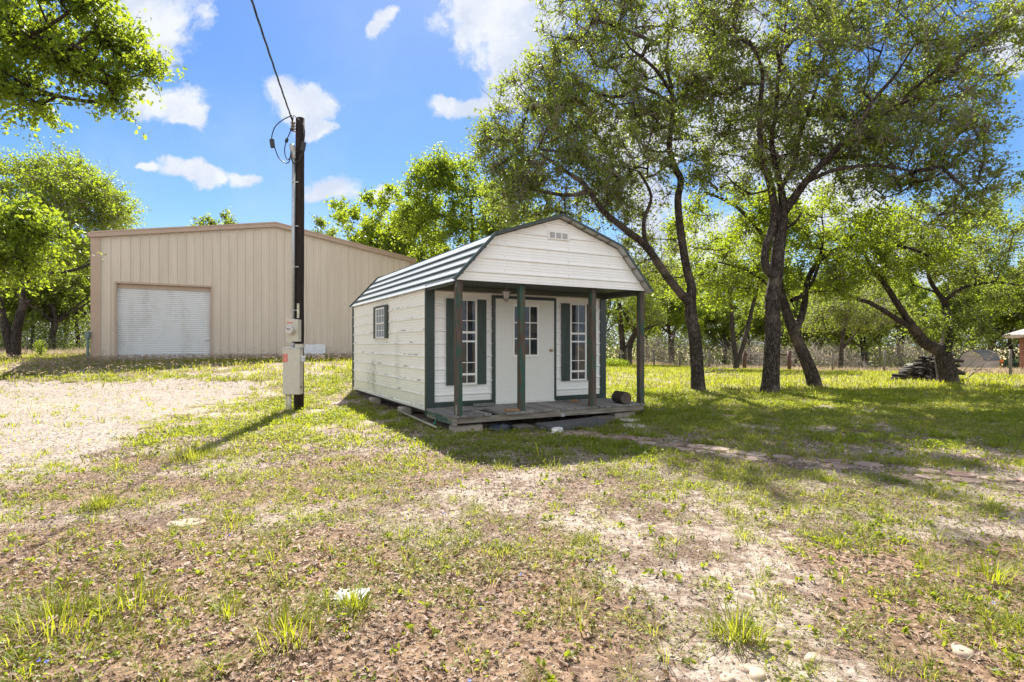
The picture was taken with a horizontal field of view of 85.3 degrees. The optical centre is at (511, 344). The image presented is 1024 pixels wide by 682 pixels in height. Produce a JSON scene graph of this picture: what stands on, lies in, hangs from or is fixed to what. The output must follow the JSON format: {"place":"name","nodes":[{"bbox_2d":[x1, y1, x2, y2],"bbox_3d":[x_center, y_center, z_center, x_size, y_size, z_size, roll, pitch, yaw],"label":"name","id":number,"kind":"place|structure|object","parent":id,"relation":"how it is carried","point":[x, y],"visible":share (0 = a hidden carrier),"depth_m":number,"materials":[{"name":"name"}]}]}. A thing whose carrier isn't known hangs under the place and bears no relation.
{"place":"outdoors","nodes":[
{"label":"outdoors","id":0,"kind":"place"},
{"bbox_2d":[0,353,351,382],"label":"seed grass","id":1,"kind":"structure","parent":0,"point":[164,359],"depth_m":18.99,"materials":[{"name":"green plant"}]},
{"bbox_2d":[0,471,1022,681],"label":"fallen twigs","id":2,"kind":"object","parent":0,"point":[470,571],"depth_m":3.35,"materials":[{"name":"brown wood"}]},
{"bbox_2d":[0,346,1023,681],"bbox_3d":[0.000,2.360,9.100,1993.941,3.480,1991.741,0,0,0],"label":"ground","id":3,"kind":"structure","parent":0,"point":[680,592],"depth_m":3.90,"materials":[{"name":"soil"}]},
{"bbox_2d":[3,275,61,346],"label":"oak tree","id":4,"kind":"object","parent":3,"relation":"on","point":[13,307],"visible":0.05,"depth_m":47.29,"materials":[{"name":"green plant"}]},
{"bbox_2d":[32,340,47,355],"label":"bush","id":5,"kind":"object","parent":3,"relation":"on","point":[39,347],"visible":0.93,"depth_m":28.33,"materials":[{"name":"green plant"}]},
{"bbox_2d":[0,251,89,348],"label":"oak tree","id":6,"kind":"object","parent":3,"relation":"on","point":[48,300],"visible":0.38,"depth_m":45.71,"materials":[{"name":"green plant"}]},
{"bbox_2d":[0,293,89,350],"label":"undergrowth","id":7,"kind":"object","parent":3,"relation":"on","point":[46,326],"visible":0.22,"depth_m":47.79,"materials":[{"name":"green plant"}]},
{"bbox_2d":[23,337,67,350],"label":"wire fence","id":8,"kind":"object","parent":3,"relation":"on","point":[33,339],"visible":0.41,"depth_m":44.20,"materials":[{"name":"grey metal"}]},
{"bbox_2d":[30,458,73,467],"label":"grass clump","id":9,"kind":"object","parent":3,"relation":"on","point":[55,462],"visible":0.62,"depth_m":6.38,"materials":[{"name":"plant"}]},
{"bbox_2d":[0,184,106,315],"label":"oak tree","id":10,"kind":"object","parent":3,"relation":"on","point":[23,226],"visible":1,"depth_m":14.03,"materials":[{"name":"green plant"}]},
{"bbox_2d":[38,237,89,349],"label":"oak tree","id":11,"kind":"object","parent":3,"relation":"on","point":[78,336],"visible":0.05,"depth_m":49.90,"materials":[{"name":"green plant"}]},
{"bbox_2d":[0,567,147,649],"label":"grass clump","id":12,"kind":"object","parent":3,"relation":"on","point":[46,612],"visible":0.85,"depth_m":2.78,"materials":[{"name":"green plant"}]},
{"bbox_2d":[0,136,153,357],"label":"oak tree","id":13,"kind":"object","parent":3,"relation":"on","point":[75,185],"visible":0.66,"depth_m":26.29,"materials":[{"name":"green plant"}]},
{"bbox_2d":[71,281,89,325],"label":"oak tree","id":14,"kind":"object","parent":3,"relation":"on","point":[82,309],"visible":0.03,"depth_m":55.43,"materials":[{"name":"green plant"}]},
{"bbox_2d":[1,352,162,366],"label":"seed heads","id":15,"kind":"object","parent":3,"relation":"on","point":[79,354],"visible":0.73,"depth_m":20.61,"materials":[{"name":"plant"}]},
{"bbox_2d":[84,331,90,356],"bbox_3d":[-15.589,0.190,20.444,0.150,1.320,0.120,0,0,0],"label":"vent riser","id":16,"kind":"object","parent":3,"relation":"on","point":[87,335],"visible":0.82,"depth_m":20.40,"materials":[{"name":"grey metal"}]},
{"bbox_2d":[0,0,187,144],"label":"oak tree","id":17,"kind":"object","parent":3,"relation":"on","point":[46,44],"visible":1,"depth_m":6.89,"materials":[{"name":"green plant"}]},
{"bbox_2d":[74,485,129,510],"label":"grass clump","id":18,"kind":"object","parent":3,"relation":"on","point":[98,501],"visible":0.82,"depth_m":4.78,"materials":[{"name":"green plant"}]},
{"bbox_2d":[0,378,252,480],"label":"gravel","id":19,"kind":"structure","parent":3,"relation":"on","point":[47,444],"depth_m":10.13,"materials":[{"name":"beige gravel"}]},
{"bbox_2d":[55,561,212,624],"bbox_3d":[-2.004,1.314,2.955,0.594,0.203,0.818,0,0,31],"label":"grass clump","id":20,"kind":"object","parent":3,"relation":"on","point":[145,591],"visible":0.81,"depth_m":3.02,"materials":[{"name":"green plant"}]},
{"bbox_2d":[165,518,205,527],"bbox_3d":[-2.551,1.396,4.355,0.291,0.017,0.215,0,0,-13],"label":"flat stone","id":21,"kind":"object","parent":3,"relation":"on","point":[183,521],"visible":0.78,"depth_m":4.33,"materials":[{"name":"beige stone"}]},
{"bbox_2d":[158,439,223,463],"bbox_3d":[-3.957,1.299,6.828,1.016,0.231,0.975,0,0,0],"label":"grass clump","id":22,"kind":"object","parent":3,"relation":"on","point":[191,456],"visible":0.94,"depth_m":6.82,"materials":[{"name":"green plant"}]},
{"bbox_2d":[187,206,238,225],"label":"oak tree","id":23,"kind":"object","parent":3,"relation":"on","point":[228,220],"visible":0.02,"depth_m":50.47,"materials":[{"name":"green plant"}]},
{"bbox_2d":[197,592,253,624],"bbox_3d":[-1.443,1.346,2.857,0.336,0.130,0.350,0,0,0],"label":"grass clump","id":24,"kind":"object","parent":3,"relation":"on","point":[227,611],"visible":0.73,"depth_m":2.85,"materials":[{"name":"green plant"}]},
{"bbox_2d":[199,504,252,532],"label":"grass clump","id":25,"kind":"object","parent":3,"relation":"on","point":[231,525],"visible":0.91,"depth_m":4.26,"materials":[{"name":"plant"}]},
{"bbox_2d":[87,222,415,360],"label":"metal barn","id":26,"kind":"structure","parent":3,"relation":"on","point":[221,289],"depth_m":22.75,"materials":[{"name":"beige metal"}]},
{"bbox_2d":[117,283,210,360],"bbox_3d":[-13.618,-0.813,21.875,3.120,3.026,0.057,0,0,-31],"label":"roll up door","id":27,"kind":"structure","parent":26,"relation":"in","point":[151,319],"depth_m":21.84,"materials":[{"name":"white metal"}]},
{"bbox_2d":[210,586,345,663],"bbox_3d":[-1.102,1.307,2.637,0.633,0.211,0.671,0,0,-22],"label":"grass clump","id":28,"kind":"object","parent":3,"relation":"on","point":[285,627],"visible":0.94,"depth_m":2.68,"materials":[{"name":"green plant"}]},
{"bbox_2d":[269,115,305,409],"bbox_3d":[-4.725,-1.640,11.773,0.699,6.494,0.444,0,0,-34],"label":"utility pole","id":29,"kind":"object","parent":3,"relation":"on","point":[293,368],"visible":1,"depth_m":11.86,"materials":[{"name":"brown wood"}]},
{"bbox_2d":[251,0,292,120],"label":"overhead cable","id":30,"kind":"object","parent":29,"relation":"attached to","point":[257,18],"visible":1,"depth_m":8.89,"materials":[{"name":"black rubber"}]},
{"bbox_2d":[304,344,324,357],"bbox_3d":[-8.698,0.370,24.470,0.960,0.760,0.180,0,0,-31],"label":"leaning board","id":31,"kind":"object","parent":3,"relation":"on","point":[315,348],"visible":0.6,"depth_m":24.50,"materials":[{"name":"white wood"}]},
{"bbox_2d":[310,573,386,615],"bbox_3d":[-0.880,1.343,2.930,0.435,0.173,0.423,0,0,-11],"label":"grass clump","id":32,"kind":"object","parent":3,"relation":"on","point":[355,603],"visible":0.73,"depth_m":2.98,"materials":[{"name":"green plant"}]},
{"bbox_2d":[334,587,368,600],"bbox_3d":[-0.895,1.395,3.100,0.184,0.020,0.164,0,0,0],"label":"crumpled paper","id":33,"kind":"object","parent":3,"relation":"on","point":[342,592],"visible":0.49,"depth_m":3.12,"materials":[{"name":"white paper"}]},
{"bbox_2d":[309,213,416,259],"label":"oak tree","id":34,"kind":"object","parent":3,"relation":"on","point":[320,222],"visible":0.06,"depth_m":43.42,"materials":[{"name":"green plant"}]},
{"bbox_2d":[323,182,452,263],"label":"oak tree","id":35,"kind":"object","parent":3,"relation":"on","point":[372,229],"visible":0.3,"depth_m":40.13,"materials":[{"name":"green plant"}]},
{"bbox_2d":[372,223,451,256],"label":"oak tree","id":36,"kind":"object","parent":3,"relation":"on","point":[415,246],"visible":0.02,"depth_m":46.02,"materials":[{"name":"green plant"}]},
{"bbox_2d":[397,410,437,428],"bbox_3d":[-1.764,1.350,10.156,0.036,0.076,2.301,0,0,-27],"label":"conduit pipe","id":37,"kind":"object","parent":3,"relation":"on","point":[427,423],"visible":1,"depth_m":9.97,"materials":[{"name":"grey plastic"}]},
{"bbox_2d":[447,532,476,546],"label":"grass clump","id":38,"kind":"object","parent":3,"relation":"on","point":[467,537],"visible":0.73,"depth_m":3.96,"materials":[{"name":"green plant"}]},
{"bbox_2d":[377,141,551,259],"bbox_3d":[-1.863,-4.337,26.469,8.790,10.517,5.256,0,0,0],"label":"oak tree","id":39,"kind":"object","parent":3,"relation":"on","point":[430,176],"visible":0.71,"depth_m":25.76,"materials":[{"name":"green plant"}]},
{"bbox_2d":[449,423,482,431],"bbox_3d":[-0.764,1.399,9.234,0.520,0.130,0.200,0,0,-29],"label":"concrete block","id":40,"kind":"object","parent":3,"relation":"on","point":[467,427],"depth_m":9.15,"materials":[{"name":"grey concrete"}]},
{"bbox_2d":[484,422,512,431],"bbox_3d":[-0.199,1.390,9.378,0.704,0.148,0.285,0,0,-29],"label":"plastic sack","id":41,"kind":"object","parent":3,"relation":"on","point":[498,426],"visible":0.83,"depth_m":9.30,"materials":[{"name":"grey plastic"}]},
{"bbox_2d":[486,458,516,469],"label":"grass clump","id":42,"kind":"object","parent":3,"relation":"on","point":[502,466],"visible":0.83,"depth_m":6.38,"materials":[{"name":"green plant"}]},
{"bbox_2d":[349,214,653,425],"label":"porch shed","id":43,"kind":"structure","parent":3,"relation":"on","point":[447,337],"depth_m":10.50,"materials":[{"name":"white wood"}]},
{"bbox_2d":[375,307,383,338],"bbox_3d":[-2.979,-0.475,12.552,0.030,0.690,0.730,0,0,-29],"label":"window","id":44,"kind":"structure","parent":43,"relation":"in","point":[379,312],"depth_m":12.62,"materials":[{"name":"white glass"}]},
{"bbox_2d":[462,299,476,384],"bbox_3d":[-0.837,-0.044,10.337,0.408,1.597,0.030,0,0,-29],"label":"window","id":45,"kind":"structure","parent":43,"relation":"in","point":[469,335],"depth_m":10.38,"materials":[{"name":"white glass"}]},
{"bbox_2d":[496,298,553,402],"bbox_3d":[0.275,0.120,10.925,1.328,1.990,0.102,0,0,-29],"label":"door","id":46,"kind":"structure","parent":43,"relation":"in","point":[539,314],"depth_m":10.96,"materials":[{"name":"white plastic"}]},
{"bbox_2d":[570,303,586,380],"bbox_3d":[1.380,-0.045,11.559,0.414,1.600,0.030,0,0,-29],"label":"window","id":47,"kind":"structure","parent":43,"relation":"in","point":[578,312],"depth_m":11.56,"materials":[{"name":"white glass"}]},
{"bbox_2d":[611,391,630,403],"bbox_3d":[2.129,1.038,10.852,0.243,0.238,0.400,0,0,-16],"label":"log","id":48,"kind":"object","parent":43,"relation":"on","point":[622,397],"visible":1,"depth_m":10.68,"materials":[{"name":"brown wood"}]},
{"bbox_2d":[0,297,1022,367],"bbox_3d":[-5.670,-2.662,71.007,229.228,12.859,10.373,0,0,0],"label":"distant woods","id":49,"kind":"object","parent":3,"relation":"on","point":[955,350],"visible":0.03,"depth_m":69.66,"materials":[{"name":"green plant"}]},
{"bbox_2d":[0,429,1023,681],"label":"leaf litter","id":50,"kind":"object","parent":3,"relation":"on","point":[414,433],"visible":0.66,"depth_m":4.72,"materials":[{"name":"brown plant"}]},
{"bbox_2d":[0,437,1023,681],"bbox_3d":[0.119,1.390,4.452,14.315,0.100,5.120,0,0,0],"label":"weeds","id":51,"kind":"object","parent":3,"relation":"on","point":[187,624],"visible":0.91,"depth_m":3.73,"materials":[{"name":"green plant"}]},
{"bbox_2d":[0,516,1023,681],"bbox_3d":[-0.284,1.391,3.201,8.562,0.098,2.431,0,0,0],"label":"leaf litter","id":52,"kind":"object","parent":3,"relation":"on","point":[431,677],"visible":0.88,"depth_m":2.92,"materials":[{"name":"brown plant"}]},
{"bbox_2d":[0,388,1023,474],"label":"grass","id":53,"kind":"structure","parent":3,"relation":"on","point":[847,457],"depth_m":8.62,"materials":[{"name":"green plant"}]},
{"bbox_2d":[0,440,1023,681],"bbox_3d":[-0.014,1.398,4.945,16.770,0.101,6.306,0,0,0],"label":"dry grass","id":54,"kind":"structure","parent":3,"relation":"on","point":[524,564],"depth_m":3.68,"materials":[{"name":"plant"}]},
{"bbox_2d":[0,362,1023,456],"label":"grass tufts","id":55,"kind":"object","parent":3,"relation":"on","point":[870,406],"visible":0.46,"depth_m":10.08,"materials":[{"name":"green plant"}]},
{"bbox_2d":[512,424,532,430],"bbox_3d":[0.167,1.431,9.450,0.300,0.120,0.240,0,0,-29],"label":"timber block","id":56,"kind":"object","parent":3,"relation":"on","point":[523,426],"depth_m":9.38,"materials":[{"name":"wood"}]},
{"bbox_2d":[536,417,605,431],"bbox_3d":[1.034,1.411,9.698,1.240,0.135,0.380,-1,2,-31],"label":"porch step","id":57,"kind":"object","parent":3,"relation":"on","point":[590,422],"visible":0.73,"depth_m":9.58,"materials":[{"name":"concrete"}]},
{"bbox_2d":[593,415,614,423],"bbox_3d":[1.684,1.409,10.240,0.360,0.160,0.200,0,0,-23],"label":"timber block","id":58,"kind":"object","parent":3,"relation":"on","point":[607,418],"depth_m":10.18,"materials":[{"name":"grey wood"}]},
{"bbox_2d":[458,0,767,391],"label":"oak tree","id":59,"kind":"object","parent":3,"relation":"on","point":[566,98],"visible":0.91,"depth_m":15.84,"materials":[{"name":"green plant"}]},
{"bbox_2d":[606,297,622,332],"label":"oak tree","id":60,"kind":"object","parent":3,"relation":"on","point":[609,303],"visible":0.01,"depth_m":58.67,"materials":[{"name":"green plant"}]},
{"bbox_2d":[606,358,629,366],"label":"bush","id":61,"kind":"object","parent":3,"relation":"on","point":[611,361],"visible":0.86,"depth_m":34.75,"materials":[{"name":"green plant"}]},
{"bbox_2d":[608,411,634,417],"bbox_3d":[2.134,1.378,10.853,0.500,0.130,0.220,0,0,-29],"label":"concrete block","id":62,"kind":"object","parent":3,"relation":"on","point":[621,414],"depth_m":10.74,"materials":[{"name":"grey concrete"}]},
{"bbox_2d":[610,294,667,355],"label":"oak tree","id":63,"kind":"object","parent":3,"relation":"on","point":[625,322],"visible":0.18,"depth_m":56.35,"materials":[{"name":"green plant"}]},
{"bbox_2d":[606,250,696,364],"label":"oak tree","id":64,"kind":"object","parent":3,"relation":"on","point":[659,312],"visible":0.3,"depth_m":41.78,"materials":[{"name":"green plant"}]},
{"bbox_2d":[646,256,714,364],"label":"oak tree","id":65,"kind":"object","parent":3,"relation":"on","point":[675,320],"visible":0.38,"depth_m":48.19,"materials":[{"name":"green plant"}]},
{"bbox_2d":[719,672,735,681],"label":"stone","id":66,"kind":"object","parent":3,"relation":"on","point":[729,677],"visible":1,"depth_m":2.33,"materials":[{"name":"beige stone"}]},
{"bbox_2d":[696,292,764,364],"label":"oak tree","id":67,"kind":"object","parent":3,"relation":"on","point":[723,329],"visible":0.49,"depth_m":51.38,"materials":[{"name":"green plant"}]},
{"bbox_2d":[660,224,813,368],"bbox_3d":[13.412,-2.746,32.747,9.420,9.016,7.006,0,0,0],"label":"oak tree","id":68,"kind":"object","parent":3,"relation":"on","point":[737,356],"visible":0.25,"depth_m":32.89,"materials":[{"name":"green plant"}]},
{"bbox_2d":[738,663,749,672],"bbox_3d":[1.013,1.409,2.423,0.053,0.017,0.064,0,0,6],"label":"stone","id":69,"kind":"object","parent":3,"relation":"on","point":[744,669],"visible":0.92,"depth_m":2.41,"materials":[{"name":"beige stone"}]},
{"bbox_2d":[687,590,810,652],"bbox_3d":[1.115,1.323,2.663,0.618,0.233,0.545,0,0,-13],"label":"grass clump","id":70,"kind":"object","parent":3,"relation":"on","point":[739,628],"visible":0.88,"depth_m":2.71,"materials":[{"name":"green plant"}]},
{"bbox_2d":[722,292,783,355],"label":"oak tree","id":71,"kind":"object","parent":3,"relation":"on","point":[757,330],"visible":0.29,"depth_m":57.77,"materials":[{"name":"green plant"}]},
{"bbox_2d":[749,667,766,681],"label":"stone","id":72,"kind":"object","parent":3,"relation":"on","point":[753,673],"visible":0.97,"depth_m":2.36,"materials":[{"name":"beige stone"}]},
{"bbox_2d":[742,351,790,368],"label":"pipe gate","id":73,"kind":"structure","parent":3,"relation":"on","point":[788,354],"depth_m":35.09,"materials":[{"name":"grey metal"}]},
{"bbox_2d":[606,326,929,369],"bbox_3d":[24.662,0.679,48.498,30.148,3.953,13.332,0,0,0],"label":"brush","id":74,"kind":"object","parent":3,"relation":"on","point":[782,362],"visible":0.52,"depth_m":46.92,"materials":[{"name":"plant"}]},
{"bbox_2d":[726,605,830,655],"bbox_3d":[1.241,1.340,2.615,0.557,0.198,0.453,0,0,0],"label":"grass clump","id":75,"kind":"object","parent":3,"relation":"on","point":[764,639],"visible":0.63,"depth_m":2.63,"materials":[{"name":"green plant"}]},
{"bbox_2d":[760,290,835,366],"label":"oak tree","id":76,"kind":"object","parent":3,"relation":"on","point":[796,307],"visible":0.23,"depth_m":50.39,"materials":[{"name":"green plant"}]},
{"bbox_2d":[803,652,822,663],"bbox_3d":[1.356,1.410,2.502,0.071,0.025,0.086,0,0,38],"label":"stone","id":77,"kind":"object","parent":3,"relation":"on","point":[817,659],"visible":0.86,"depth_m":2.49,"materials":[{"name":"beige stone"}]},
{"bbox_2d":[790,288,836,366],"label":"oak tree","id":78,"kind":"object","parent":3,"relation":"on","point":[833,337],"visible":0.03,"depth_m":59.46,"materials":[{"name":"green plant"}]},
{"bbox_2d":[606,348,1022,374],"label":"wire fence","id":79,"kind":"object","parent":3,"relation":"on","point":[884,361],"visible":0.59,"depth_m":31.66,"materials":[{"name":"grey metal"}]},
{"bbox_2d":[658,176,975,386],"bbox_3d":[9.763,-2.158,18.783,9.531,7.471,5.628,0,0,18],"label":"oak tree","id":80,"kind":"object","parent":3,"relation":"on","point":[875,244],"visible":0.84,"depth_m":18.10,"materials":[{"name":"green plant"}]},
{"bbox_2d":[644,0,1023,393],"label":"oak tree","id":81,"kind":"object","parent":3,"relation":"on","point":[862,136],"visible":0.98,"depth_m":15.25,"materials":[{"name":"green plant"}]},
{"bbox_2d":[821,529,858,548],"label":"grass clump","id":82,"kind":"object","parent":3,"relation":"on","point":[834,538],"visible":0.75,"depth_m":3.95,"materials":[{"name":"green plant"}]},
{"bbox_2d":[795,278,910,368],"bbox_3d":[22.822,-1.492,38.197,7.949,7.130,6.592,0,0,0],"label":"oak tree","id":83,"kind":"object","parent":3,"relation":"on","point":[855,314],"visible":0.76,"depth_m":37.25,"materials":[{"name":"green plant"}]},
{"bbox_2d":[829,281,918,367],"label":"oak tree","id":84,"kind":"object","parent":3,"relation":"on","point":[866,342],"visible":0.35,"depth_m":48.51,"materials":[{"name":"green plant"}]},
{"bbox_2d":[864,272,941,367],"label":"oak tree","id":85,"kind":"object","parent":3,"relation":"on","point":[904,291],"visible":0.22,"depth_m":56.24,"materials":[{"name":"green plant"}]},
{"bbox_2d":[809,175,1023,383],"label":"oak tree","id":86,"kind":"object","parent":3,"relation":"on","point":[944,361],"visible":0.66,"depth_m":19.06,"materials":[{"name":"green plant"}]},
{"bbox_2d":[899,284,968,355],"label":"oak tree","id":87,"kind":"object","parent":3,"relation":"on","point":[945,295],"visible":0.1,"depth_m":64.25,"materials":[{"name":"green plant"}]},
{"bbox_2d":[913,274,1008,339],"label":"oak tree","id":88,"kind":"object","parent":3,"relation":"on","point":[956,305],"visible":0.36,"depth_m":62.83,"materials":[{"name":"green plant"}]},
{"bbox_2d":[951,643,974,659],"bbox_3d":[2.073,1.411,2.561,0.094,0.029,0.097,0,0,44],"label":"stone","id":89,"kind":"object","parent":3,"relation":"on","point":[966,652],"visible":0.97,"depth_m":2.54,"materials":[{"name":"beige stone"}]},
{"bbox_2d":[930,269,1020,350],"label":"oak tree","id":90,"kind":"object","parent":3,"relation":"on","point":[999,329],"visible":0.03,"depth_m":71.71,"materials":[{"name":"green plant"}]},
{"bbox_2d":[943,267,1010,348],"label":"oak tree","id":91,"kind":"object","parent":3,"relation":"on","point":[973,303],"visible":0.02,"depth_m":69.38,"materials":[{"name":"green plant"}]},
{"bbox_2d":[959,349,1000,368],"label":"garden shed","id":92,"kind":"structure","parent":3,"relation":"on","point":[993,361],"depth_m":61.88,"materials":[{"name":"grey"}]},
{"bbox_2d":[964,357,978,368],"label":"door","id":93,"kind":"structure","parent":92,"relation":"in","point":[967,360],"depth_m":62.06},
{"bbox_2d":[944,545,1022,587],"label":"grass clump","id":94,"kind":"object","parent":3,"relation":"on","point":[1003,573],"visible":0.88,"depth_m":3.37,"materials":[{"name":"green plant"}]},
{"bbox_2d":[963,339,1015,382],"bbox_3d":[16.886,0.688,19.663,1.588,1.751,0.966,0,0,33],"label":"dead branch","id":95,"kind":"object","parent":3,"relation":"on","point":[983,363],"visible":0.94,"depth_m":19.59,"materials":[{"name":"brown wood"}]},
{"bbox_2d":[970,254,1023,358],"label":"oak tree","id":96,"kind":"object","parent":3,"relation":"on","point":[1010,346],"visible":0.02,"depth_m":68.09,"materials":[{"name":"green plant"}]},
{"bbox_2d":[979,278,1023,329],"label":"oak tree","id":97,"kind":"object","parent":3,"relation":"on","point":[1015,319],"visible":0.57,"depth_m":64.67,"materials":[{"name":"green plant"}]},
{"bbox_2d":[1003,359,1018,367],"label":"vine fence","id":98,"kind":"object","parent":3,"relation":"on","point":[1015,364],"visible":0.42,"depth_m":60.83,"materials":[{"name":"green plant"}]},
{"bbox_2d":[999,258,1023,301],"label":"oak tree","id":99,"kind":"object","parent":3,"relation":"on","point":[1005,287],"visible":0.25,"depth_m":61.25,"materials":[{"name":"green plant"}]},
{"bbox_2d":[1004,329,1023,370],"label":"pavilion","id":100,"kind":"structure","parent":3,"relation":"on","point":[1019,334],"depth_m":31.36,"materials":[{"name":"red wood"}]},
{"bbox_2d":[0,350,1023,395],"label":"grass","id":101,"kind":"structure","parent":0,"point":[757,374],"depth_m":19.53,"materials":[{"name":"green plant"}]},
{"bbox_2d":[0,447,1023,681],"bbox_3d":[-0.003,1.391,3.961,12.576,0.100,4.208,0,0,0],"label":"grass","id":102,"kind":"structure","parent":0,"point":[122,634],"depth_m":3.59,"materials":[{"name":"green plant"}]},
{"bbox_2d":[0,346,1023,374],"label":"dry grass","id":103,"kind":"structure","parent":0,"point":[998,370],"depth_m":35.04,"materials":[{"name":"beige plant"}]},
{"bbox_2d":[0,0,1023,345],"label":"sky","id":104,"kind":"structure","parent":0,"point":[373,83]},
{"bbox_2d":[560,432,1023,483],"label":"path","id":105,"kind":"structure","parent":0,"point":[835,462],"depth_m":6.70,"materials":[{"name":"beige soil"}]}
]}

